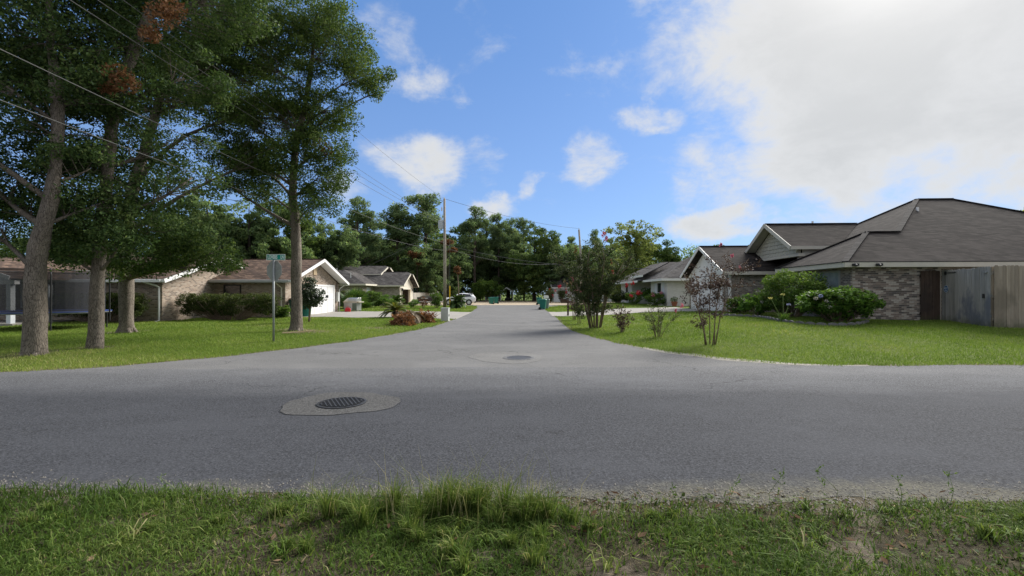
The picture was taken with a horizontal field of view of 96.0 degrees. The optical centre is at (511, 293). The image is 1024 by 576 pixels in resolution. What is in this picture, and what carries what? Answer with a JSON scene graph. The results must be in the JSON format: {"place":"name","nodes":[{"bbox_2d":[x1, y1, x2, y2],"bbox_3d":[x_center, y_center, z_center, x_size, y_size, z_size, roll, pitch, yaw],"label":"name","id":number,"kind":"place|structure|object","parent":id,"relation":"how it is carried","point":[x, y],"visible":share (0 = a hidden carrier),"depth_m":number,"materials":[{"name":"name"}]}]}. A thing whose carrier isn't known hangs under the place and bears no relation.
{"place":"outdoors","nodes":[
{"label":"outdoors","id":0,"kind":"place"},
{"bbox_2d":[290,311,470,318],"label":"driveway","id":1,"kind":"structure","parent":0,"point":[372,314],"depth_m":34.00,"materials":[{"name":"concrete"}]},
{"bbox_2d":[60,305,800,369],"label":"side street","id":2,"kind":"structure","parent":0,"point":[550,339],"depth_m":13.06,"materials":[{"name":"asphalt"}]},
{"bbox_2d":[468,352,541,363],"bbox_3d":[-0.189,1.647,11.838,1.949,0.003,2.184,0,0,0],"label":"asphalt patch","id":3,"kind":"object","parent":2,"relation":"on","point":[495,357],"visible":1,"depth_m":11.81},
{"bbox_2d":[503,355,534,359],"bbox_3d":[0.170,1.641,11.750,0.840,0.014,0.840,0,0,0],"label":"manhole cover","id":4,"kind":"object","parent":3,"relation":"on","point":[518,357],"visible":1,"depth_m":11.77,"materials":[{"name":"metal"}]},
{"bbox_2d":[404,301,609,304],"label":"dirt lot","id":5,"kind":"structure","parent":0,"point":[513,303],"depth_m":73.94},
{"bbox_2d":[378,201,423,262],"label":"pine tree","id":6,"kind":"object","parent":5,"relation":"on","point":[397,214],"visible":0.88,"depth_m":82.18,"materials":[{"name":"green plant"}]},
{"bbox_2d":[392,245,450,293],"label":"broadleaf tree","id":7,"kind":"object","parent":5,"relation":"on","point":[429,265],"visible":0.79,"depth_m":79.08,"materials":[{"name":"green plant"}]},
{"bbox_2d":[401,192,455,290],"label":"pine tree","id":8,"kind":"object","parent":5,"relation":"on","point":[425,223],"visible":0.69,"depth_m":83.44,"materials":[{"name":"green plant"}]},
{"bbox_2d":[432,246,473,296],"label":"broadleaf tree","id":9,"kind":"object","parent":5,"relation":"on","point":[461,261],"visible":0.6,"depth_m":87.66,"materials":[{"name":"green plant"}]},
{"bbox_2d":[453,205,497,295],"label":"pine tree","id":10,"kind":"object","parent":5,"relation":"on","point":[469,226],"visible":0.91,"depth_m":95.65,"materials":[{"name":"green plant"}]},
{"bbox_2d":[538,241,578,295],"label":"broadleaf tree","id":11,"kind":"object","parent":5,"relation":"on","point":[560,250],"visible":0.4,"depth_m":91.08,"materials":[{"name":"green plant"}]},
{"bbox_2d":[0,365,1023,504],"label":"road","id":12,"kind":"structure","parent":0,"point":[849,428],"depth_m":5.52,"materials":[{"name":"asphalt"}]},
{"bbox_2d":[280,392,400,414],"bbox_3d":[-2.533,1.639,6.917,1.688,0.002,1.447,0,0,0],"label":"asphalt patch","id":13,"kind":"object","parent":12,"relation":"on","point":[308,406],"visible":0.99,"depth_m":6.79,"materials":[{"name":"asphalt"}]},
{"bbox_2d":[316,397,366,408],"bbox_3d":[-2.540,1.630,6.880,0.710,0.024,0.710,0,0,-29],"label":"manhole cover","id":14,"kind":"object","parent":13,"relation":"on","point":[340,402],"visible":1,"depth_m":6.83,"materials":[{"name":"metal"}]},
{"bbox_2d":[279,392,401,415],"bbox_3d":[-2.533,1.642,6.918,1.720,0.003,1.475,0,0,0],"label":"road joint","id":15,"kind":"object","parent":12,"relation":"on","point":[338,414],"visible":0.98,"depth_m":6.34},
{"bbox_2d":[0,469,1023,525],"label":"gravel","id":16,"kind":"structure","parent":12,"relation":"on","point":[830,500],"depth_m":3.75,"materials":[{"name":"gravel"}]},
{"bbox_2d":[0,295,1023,575],"bbox_3d":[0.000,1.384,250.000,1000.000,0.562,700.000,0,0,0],"label":"ground","id":17,"kind":"structure","parent":0,"point":[626,569],"depth_m":3.24,"materials":[{"name":"plant"}]},
{"bbox_2d":[0,268,111,330],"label":"trampoline","id":18,"kind":"object","parent":17,"relation":"on","point":[67,292],"visible":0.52,"depth_m":19.41,"materials":[{"name":"fabric"}]},
{"bbox_2d":[0,0,171,356],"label":"oak tree","id":19,"kind":"object","parent":17,"relation":"on","point":[48,167],"visible":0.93,"depth_m":12.14,"materials":[{"name":"green plant"}]},
{"bbox_2d":[52,291,151,322],"bbox_3d":[-22.311,0.733,24.907,5.014,1.750,1.458,0,0,0],"label":"hedge","id":20,"kind":"object","parent":17,"relation":"on","point":[139,306],"visible":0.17,"depth_m":24.80,"materials":[{"name":"green plant"}]},
{"bbox_2d":[0,0,281,348],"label":"oak tree","id":21,"kind":"object","parent":17,"relation":"on","point":[101,231],"visible":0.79,"depth_m":13.43,"materials":[{"name":"green plant"}]},
{"bbox_2d":[0,0,329,333],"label":"oak tree","id":22,"kind":"object","parent":17,"relation":"on","point":[126,275],"visible":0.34,"depth_m":18.13,"materials":[{"name":"green plant"}]},
{"bbox_2d":[0,256,348,325],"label":"brick house","id":23,"kind":"structure","parent":17,"relation":"on","point":[161,292],"depth_m":29.98,"materials":[{"name":"beige brick"}]},
{"bbox_2d":[223,285,240,302],"bbox_3d":[-18.500,0.050,30.484,1.140,1.240,0.072,0,0,0],"label":"window","id":24,"kind":"structure","parent":23,"relation":"in","point":[229,289],"depth_m":30.49,"materials":[{"name":"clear glass"}]},
{"bbox_2d":[309,286,333,313],"bbox_3d":[-14.970,0.550,36.100,0.100,2.200,5.000,0,0,0],"label":"garage door","id":25,"kind":"structure","parent":23,"relation":"in","point":[328,306],"depth_m":37.09,"materials":[{"name":"white paint"}]},
{"bbox_2d":[150,191,246,258],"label":"broadleaf tree","id":26,"kind":"object","parent":17,"relation":"on","point":[201,204],"visible":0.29,"depth_m":49.13,"materials":[{"name":"green plant"}]},
{"bbox_2d":[174,292,282,319],"bbox_3d":[-16.693,0.776,27.099,5.969,1.724,1.566,0,0,0],"label":"hedge","id":27,"kind":"object","parent":17,"relation":"on","point":[209,306],"visible":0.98,"depth_m":26.84,"materials":[{"name":"green plant"}]},
{"bbox_2d":[0,305,477,371],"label":"grass","id":28,"kind":"structure","parent":17,"relation":"on","point":[13,331],"depth_m":16.48,"materials":[{"name":"plant"}]},
{"bbox_2d":[200,198,313,258],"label":"broadleaf tree","id":29,"kind":"object","parent":17,"relation":"on","point":[261,233],"visible":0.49,"depth_m":52.49,"materials":[{"name":"green plant"}]},
{"bbox_2d":[266,254,284,341],"bbox_3d":[-7.944,0.204,15.434,0.797,3.043,0.103,0,0,20],"label":"street sign","id":30,"kind":"object","parent":17,"relation":"on","point":[274,270],"visible":1,"depth_m":15.45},
{"bbox_2d":[167,0,396,330],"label":"oak tree","id":31,"kind":"object","parent":17,"relation":"on","point":[327,23],"visible":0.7,"depth_m":19.19,"materials":[{"name":"green plant"}]},
{"bbox_2d":[275,305,290,317],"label":"bush","id":32,"kind":"object","parent":17,"relation":"on","point":[285,310],"visible":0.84,"depth_m":29.09,"materials":[{"name":"green plant"}]},
{"bbox_2d":[242,199,326,258],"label":"broadleaf tree","id":33,"kind":"object","parent":17,"relation":"on","point":[321,240],"visible":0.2,"depth_m":56.71,"materials":[{"name":"green plant"}]},
{"bbox_2d":[302,275,326,321],"bbox_3d":[-10.858,0.342,25.021,1.660,2.711,1.439,0,0,0],"label":"camellia tree","id":34,"kind":"object","parent":17,"relation":"on","point":[311,293],"visible":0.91,"depth_m":24.82,"materials":[{"name":"green plant"}]},
{"bbox_2d":[303,216,364,269],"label":"broadleaf tree","id":35,"kind":"object","parent":17,"relation":"on","point":[338,247],"visible":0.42,"depth_m":64.44,"materials":[{"name":"green plant"}]},
{"bbox_2d":[343,298,363,310],"bbox_3d":[-13.729,0.989,39.884,1.650,1.217,0.736,0,0,20],"label":"barbecue grill","id":36,"kind":"object","parent":17,"relation":"on","point":[354,304],"visible":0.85,"depth_m":39.61,"materials":[{"name":"metal"}]},
{"bbox_2d":[338,286,376,307],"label":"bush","id":37,"kind":"object","parent":17,"relation":"on","point":[357,293],"visible":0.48,"depth_m":48.13,"materials":[{"name":"green plant"}]},
{"bbox_2d":[338,240,377,265],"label":"broadleaf tree","id":38,"kind":"object","parent":17,"relation":"on","point":[370,263],"visible":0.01,"depth_m":80.23,"materials":[{"name":"green plant"}]},
{"bbox_2d":[336,196,386,265],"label":"pine tree","id":39,"kind":"object","parent":17,"relation":"on","point":[373,240],"visible":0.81,"depth_m":75.29,"materials":[{"name":"green plant"}]},
{"bbox_2d":[367,290,382,307],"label":"bush","id":40,"kind":"object","parent":17,"relation":"on","point":[374,296],"visible":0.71,"depth_m":49.88,"materials":[{"name":"green plant"}]},
{"bbox_2d":[335,266,418,305],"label":"brick house","id":41,"kind":"structure","parent":17,"relation":"on","point":[384,280],"depth_m":62.56,"materials":[{"name":"beige paint"}]},
{"bbox_2d":[361,239,412,272],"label":"broadleaf tree","id":42,"kind":"object","parent":17,"relation":"on","point":[381,263],"visible":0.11,"depth_m":83.27,"materials":[{"name":"green plant"}]},
{"bbox_2d":[379,301,408,316],"bbox_3d":[-7.585,1.082,29.913,2.214,1.115,2.086,0,0,0],"label":"sago palm","id":43,"kind":"object","parent":17,"relation":"on","point":[395,306],"visible":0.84,"depth_m":29.78,"materials":[{"name":"green plant"}]},
{"bbox_2d":[383,310,416,325],"bbox_3d":[-5.660,1.255,23.547,1.683,0.863,1.898,0,0,0],"label":"brush pile","id":44,"kind":"object","parent":17,"relation":"on","point":[401,319],"visible":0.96,"depth_m":23.11,"materials":[{"name":"brown plant"}]},
{"bbox_2d":[376,242,435,292],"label":"broadleaf tree","id":45,"kind":"object","parent":17,"relation":"on","point":[390,262],"visible":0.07,"depth_m":96.09,"materials":[{"name":"green plant"}]},
{"bbox_2d":[397,309,424,323],"bbox_3d":[-5.604,1.289,25.168,1.686,0.785,1.643,0,0,0],"label":"palm debris","id":46,"kind":"object","parent":17,"relation":"on","point":[417,318],"visible":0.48,"depth_m":24.87,"materials":[{"name":"brown plant"}]},
{"bbox_2d":[407,250,424,292],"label":"sapling","id":47,"kind":"object","parent":17,"relation":"on","point":[413,255],"visible":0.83,"depth_m":77.30,"materials":[{"name":"green plant"}]},
{"bbox_2d":[419,308,441,322],"bbox_3d":[-4.962,1.268,25.921,1.942,0.874,1.604,0,0,-32],"label":"brush pile","id":48,"kind":"object","parent":17,"relation":"on","point":[429,317],"visible":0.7,"depth_m":25.73,"materials":[{"name":"brown plant"}]},
{"bbox_2d":[429,291,442,307],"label":"bush","id":49,"kind":"object","parent":17,"relation":"on","point":[437,300],"visible":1,"depth_m":48.31,"materials":[{"name":"green plant"}]},
{"bbox_2d":[438,197,445,307],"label":"utility pole","id":50,"kind":"object","parent":17,"relation":"on","point":[442,225],"visible":0.96,"depth_m":49.87,"materials":[{"name":"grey wood"}]},
{"bbox_2d":[0,49,432,239],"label":"phone cable","id":51,"kind":"object","parent":50,"relation":"attached to","point":[156,122],"visible":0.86,"depth_m":12.09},
{"bbox_2d":[0,100,436,249],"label":"phone cable","id":52,"kind":"object","parent":50,"relation":"attached to","point":[157,159],"visible":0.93,"depth_m":12.12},
{"bbox_2d":[70,0,444,224],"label":"power line","id":53,"kind":"object","parent":50,"relation":"attached to","point":[201,84],"visible":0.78,"depth_m":13.34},
{"bbox_2d":[98,0,439,220],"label":"power line","id":54,"kind":"object","parent":50,"relation":"attached to","point":[228,89],"visible":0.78,"depth_m":14.77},
{"bbox_2d":[123,0,431,214],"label":"power line","id":55,"kind":"object","parent":50,"relation":"attached to","point":[244,88],"visible":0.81,"depth_m":15.97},
{"bbox_2d":[441,308,449,320],"bbox_3d":[-3.950,1.288,27.300,0.600,0.860,0.520,0,0,8],"label":"utility cabinet","id":56,"kind":"object","parent":17,"relation":"on","point":[445,314],"visible":0.84,"depth_m":27.13,"materials":[{"name":"metal"}]},
{"bbox_2d":[440,239,457,297],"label":"sapling","id":57,"kind":"object","parent":17,"relation":"on","point":[448,241],"visible":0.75,"depth_m":81.47,"materials":[{"name":"green plant"}]},
{"bbox_2d":[419,226,492,292],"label":"broadleaf tree","id":58,"kind":"object","parent":17,"relation":"on","point":[448,236],"visible":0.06,"depth_m":103.66,"materials":[{"name":"green plant"}]},
{"bbox_2d":[449,295,465,308],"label":"sago palm","id":59,"kind":"object","parent":17,"relation":"on","point":[457,302],"visible":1,"depth_m":48.62,"materials":[{"name":"green plant"}]},
{"bbox_2d":[460,253,488,300],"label":"broadleaf tree","id":60,"kind":"object","parent":17,"relation":"on","point":[481,270],"visible":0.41,"depth_m":98.51,"materials":[{"name":"green plant"}]},
{"bbox_2d":[471,218,496,266],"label":"pine tree","id":61,"kind":"object","parent":17,"relation":"on","point":[485,230],"visible":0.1,"depth_m":106.80,"materials":[{"name":"green plant"}]},
{"bbox_2d":[467,235,506,296],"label":"broadleaf tree","id":62,"kind":"object","parent":17,"relation":"on","point":[494,273],"visible":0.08,"depth_m":104.98,"materials":[{"name":"green plant"}]},
{"bbox_2d":[470,278,504,301],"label":"bush","id":63,"kind":"object","parent":17,"relation":"on","point":[481,291],"visible":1,"depth_m":91.18,"materials":[{"name":"green plant"}]},
{"bbox_2d":[488,212,509,300],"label":"pine tree","id":64,"kind":"object","parent":17,"relation":"on","point":[497,233],"visible":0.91,"depth_m":99.13,"materials":[{"name":"green plant"}]},
{"bbox_2d":[476,236,530,300],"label":"broadleaf tree","id":65,"kind":"object","parent":17,"relation":"on","point":[506,253],"visible":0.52,"depth_m":100.08,"materials":[{"name":"green plant"}]},
{"bbox_2d":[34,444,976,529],"bbox_3d":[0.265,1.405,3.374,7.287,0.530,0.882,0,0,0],"label":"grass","id":66,"kind":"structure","parent":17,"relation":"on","point":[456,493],"depth_m":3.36,"materials":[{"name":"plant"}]},
{"bbox_2d":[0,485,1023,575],"bbox_3d":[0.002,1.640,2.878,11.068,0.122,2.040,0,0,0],"label":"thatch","id":67,"kind":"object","parent":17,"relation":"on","point":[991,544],"visible":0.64,"depth_m":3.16,"materials":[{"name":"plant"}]},
{"bbox_2d":[0,492,1023,575],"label":"weeds","id":68,"kind":"object","parent":17,"relation":"on","point":[599,500],"visible":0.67,"depth_m":3.11,"materials":[{"name":"green plant"}]},
{"bbox_2d":[3,490,1023,575],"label":"fallen leaves","id":69,"kind":"object","parent":17,"relation":"on","point":[883,559],"visible":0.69,"depth_m":3.12,"materials":[{"name":"brown plant"}]},
{"bbox_2d":[501,217,526,299],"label":"pine tree","id":70,"kind":"object","parent":17,"relation":"on","point":[510,231],"visible":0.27,"depth_m":108.82,"materials":[{"name":"green plant"}]},
{"bbox_2d":[510,217,535,300],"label":"pine tree","id":71,"kind":"object","parent":17,"relation":"on","point":[521,225],"visible":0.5,"depth_m":103.44,"materials":[{"name":"green plant"}]},
{"bbox_2d":[499,226,561,300],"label":"broadleaf tree","id":72,"kind":"object","parent":17,"relation":"on","point":[527,272],"visible":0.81,"depth_m":92.11,"materials":[{"name":"green plant"}]},
{"bbox_2d":[543,287,556,302],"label":"crape myrtle","id":73,"kind":"object","parent":17,"relation":"on","point":[550,294],"visible":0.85,"depth_m":77.92,"materials":[{"name":"green plant"}]},
{"bbox_2d":[558,280,580,319],"bbox_3d":[3.835,0.424,28.577,1.403,2.550,1.558,0,0,44],"label":"crape myrtle","id":74,"kind":"object","parent":17,"relation":"on","point":[571,307],"visible":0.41,"depth_m":28.53,"materials":[{"name":"green plant"}]},
{"bbox_2d":[422,244,724,300],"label":"undergrowth","id":75,"kind":"object","parent":17,"relation":"on","point":[537,295],"visible":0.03,"depth_m":106.96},
{"bbox_2d":[569,289,587,323],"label":"crape myrtle","id":76,"kind":"object","parent":17,"relation":"on","point":[576,304],"visible":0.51,"depth_m":24.69,"materials":[{"name":"green plant"}]},
{"bbox_2d":[548,277,615,301],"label":"white house","id":77,"kind":"structure","parent":17,"relation":"on","point":[555,287],"depth_m":88.00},
{"bbox_2d":[566,245,606,297],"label":"broadleaf tree","id":78,"kind":"object","parent":17,"relation":"on","point":[573,259],"visible":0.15,"depth_m":85.85,"materials":[{"name":"green plant"}]},
{"bbox_2d":[547,232,644,327],"bbox_3d":[3.974,-0.628,21.870,4.748,4.628,3.924,0,0,0],"label":"crape myrtle","id":79,"kind":"object","parent":17,"relation":"on","point":[601,285],"visible":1,"depth_m":21.24,"materials":[{"name":"green plant"}]},
{"bbox_2d":[589,229,602,251],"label":"pine tree","id":80,"kind":"object","parent":17,"relation":"on","point":[594,233],"visible":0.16,"depth_m":107.22,"materials":[{"name":"green plant"}]},
{"bbox_2d":[594,241,622,262],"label":"broadleaf tree","id":81,"kind":"object","parent":17,"relation":"on","point":[610,252],"visible":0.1,"depth_m":100.20,"materials":[{"name":"green plant"}]},
{"bbox_2d":[609,289,628,302],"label":"bush","id":82,"kind":"object","parent":17,"relation":"on","point":[616,298],"visible":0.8,"depth_m":52.07,"materials":[{"name":"green plant"}]},
{"bbox_2d":[604,248,638,302],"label":"broadleaf tree","id":83,"kind":"object","parent":17,"relation":"on","point":[622,253],"visible":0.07,"depth_m":77.61,"materials":[{"name":"green plant"}]},
{"bbox_2d":[610,304,634,332],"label":"crape myrtle","id":84,"kind":"object","parent":17,"relation":"on","point":[620,325],"visible":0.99,"depth_m":18.88,"materials":[{"name":"green plant"}]},
{"bbox_2d":[600,220,664,290],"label":"broadleaf tree","id":85,"kind":"object","parent":17,"relation":"on","point":[638,245],"visible":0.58,"depth_m":68.47,"materials":[{"name":"green plant"}]},
{"bbox_2d":[624,290,641,304],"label":"bush","id":86,"kind":"object","parent":17,"relation":"on","point":[632,298],"visible":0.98,"depth_m":43.88,"materials":[{"name":"green plant"}]},
{"bbox_2d":[640,287,650,302],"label":"bush","id":87,"kind":"object","parent":17,"relation":"on","point":[645,292],"visible":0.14,"depth_m":47.60,"materials":[{"name":"green plant"}]},
{"bbox_2d":[615,257,690,305],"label":"white house","id":88,"kind":"structure","parent":17,"relation":"on","point":[664,278],"depth_m":43.46,"materials":[{"name":"paint"}]},
{"bbox_2d":[643,291,665,305],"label":"bush","id":89,"kind":"object","parent":17,"relation":"on","point":[653,297],"visible":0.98,"depth_m":41.15,"materials":[{"name":"green plant"}]},
{"bbox_2d":[638,303,683,336],"bbox_3d":[5.223,0.967,16.534,1.174,1.328,1.449,0,0,-43],"label":"crape myrtle","id":90,"kind":"object","parent":17,"relation":"on","point":[655,327],"visible":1,"depth_m":16.43,"materials":[{"name":"green plant"}]},
{"bbox_2d":[644,239,681,266],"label":"broadleaf tree","id":91,"kind":"object","parent":17,"relation":"on","point":[666,254],"visible":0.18,"depth_m":72.44,"materials":[{"name":"green plant"}]},
{"bbox_2d":[679,243,760,344],"bbox_3d":[6.175,0.044,14.366,2.416,3.203,2.436,0,0,0],"label":"crape myrtle","id":92,"kind":"object","parent":17,"relation":"on","point":[712,283],"visible":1,"depth_m":14.04,"materials":[{"name":"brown plant"}]},
{"bbox_2d":[725,296,760,313],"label":"bush","id":93,"kind":"object","parent":17,"relation":"on","point":[731,303],"visible":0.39,"depth_m":25.53,"materials":[{"name":"green plant"}]},
{"bbox_2d":[621,344,869,365],"bbox_3d":[5.354,1.661,12.174,6.431,0.030,1.488,0,0,43],"label":"gravel shoulder","id":94,"kind":"object","parent":17,"relation":"on","point":[730,359],"visible":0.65,"depth_m":11.29,"materials":[{"name":"gravel"}]},
{"bbox_2d":[737,293,769,315],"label":"bush","id":95,"kind":"object","parent":17,"relation":"on","point":[745,304],"visible":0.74,"depth_m":23.07,"materials":[{"name":"green plant"}]},
{"bbox_2d":[768,294,795,320],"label":"agapanthus","id":96,"kind":"object","parent":17,"relation":"on","point":[783,315],"visible":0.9,"depth_m":18.88,"materials":[{"name":"green plant"}]},
{"bbox_2d":[546,302,1023,366],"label":"grass","id":97,"kind":"structure","parent":17,"relation":"on","point":[771,321],"depth_m":15.08,"materials":[{"name":"plant"}]},
{"bbox_2d":[713,313,868,325],"bbox_3d":[11.218,1.143,20.432,2.983,0.253,7.046,0,0,-34],"label":"garden border","id":98,"kind":"object","parent":17,"relation":"on","point":[819,323],"visible":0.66,"depth_m":18.04,"materials":[{"name":"stone"}]},
{"bbox_2d":[752,268,832,316],"bbox_3d":[13.124,-0.015,21.568,2.829,2.352,4.044,0,0,0],"label":"bush","id":99,"kind":"object","parent":17,"relation":"on","point":[779,282],"visible":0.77,"depth_m":21.30,"materials":[{"name":"green plant"}]},
{"bbox_2d":[794,285,885,321],"bbox_3d":[13.056,0.417,18.437,3.713,1.549,2.043,0,0,0],"label":"hydrangea","id":100,"kind":"object","parent":17,"relation":"on","point":[845,304],"visible":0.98,"depth_m":18.07,"materials":[{"name":"green plant"}]},
{"bbox_2d":[680,198,1023,319],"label":"brick house","id":101,"kind":"structure","parent":17,"relation":"on","point":[889,256],"depth_m":22.06,"materials":[{"name":"light grey-brown brick"},{"name":"white paint"},{"name":"dark roof shingles"}]},
{"bbox_2d":[693,279,720,309],"bbox_3d":[13.481,0.150,31.976,0.110,2.200,5.400,0,0,3],"label":"garage door","id":102,"kind":"structure","parent":101,"relation":"in","point":[706,292],"depth_m":31.78,"materials":[{"name":"white paint"}]},
{"bbox_2d":[813,270,840,303],"bbox_3d":[14.673,-0.150,21.500,0.072,1.740,1.940,0,0,3],"label":"window","id":103,"kind":"structure","parent":101,"relation":"in","point":[834,277],"depth_m":21.06,"materials":[{"name":"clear glass"}]},
{"bbox_2d":[919,270,939,319],"bbox_3d":[17.802,0.108,19.685,0.800,2.178,0.182,0,0,1],"label":"privacy fence","id":104,"kind":"object","parent":17,"relation":"on","point":[929,295],"visible":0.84,"depth_m":19.60,"materials":[{"name":"wood"}]},
{"bbox_2d":[942,266,991,326],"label":"fence gate","id":105,"kind":"structure","parent":17,"relation":"on","point":[966,296],"depth_m":18.02,"materials":[{"name":"wood"}]},
{"bbox_2d":[991,265,1023,328],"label":"privacy fence","id":106,"kind":"object","parent":17,"relation":"on","point":[1007,297],"visible":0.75,"depth_m":16.71,"materials":[{"name":"wood"}]},
{"bbox_2d":[0,0,1023,294],"label":"sky","id":107,"kind":"structure","parent":0,"point":[702,122],"materials":[{"name":"blue"}]},
{"bbox_2d":[549,307,714,315],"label":"driveway","id":108,"kind":"structure","parent":0,"point":[668,309],"depth_m":33.89,"materials":[{"name":"concrete"}]},
{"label":"driveway","id":109,"kind":"structure","parent":0,"visible":0},
{"bbox_2d":[442,293,475,304],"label":"parked car","id":110,"kind":"object","parent":109,"relation":"on","point":[470,299],"visible":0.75,"depth_m":64.76,"materials":[{"name":"white metal"}]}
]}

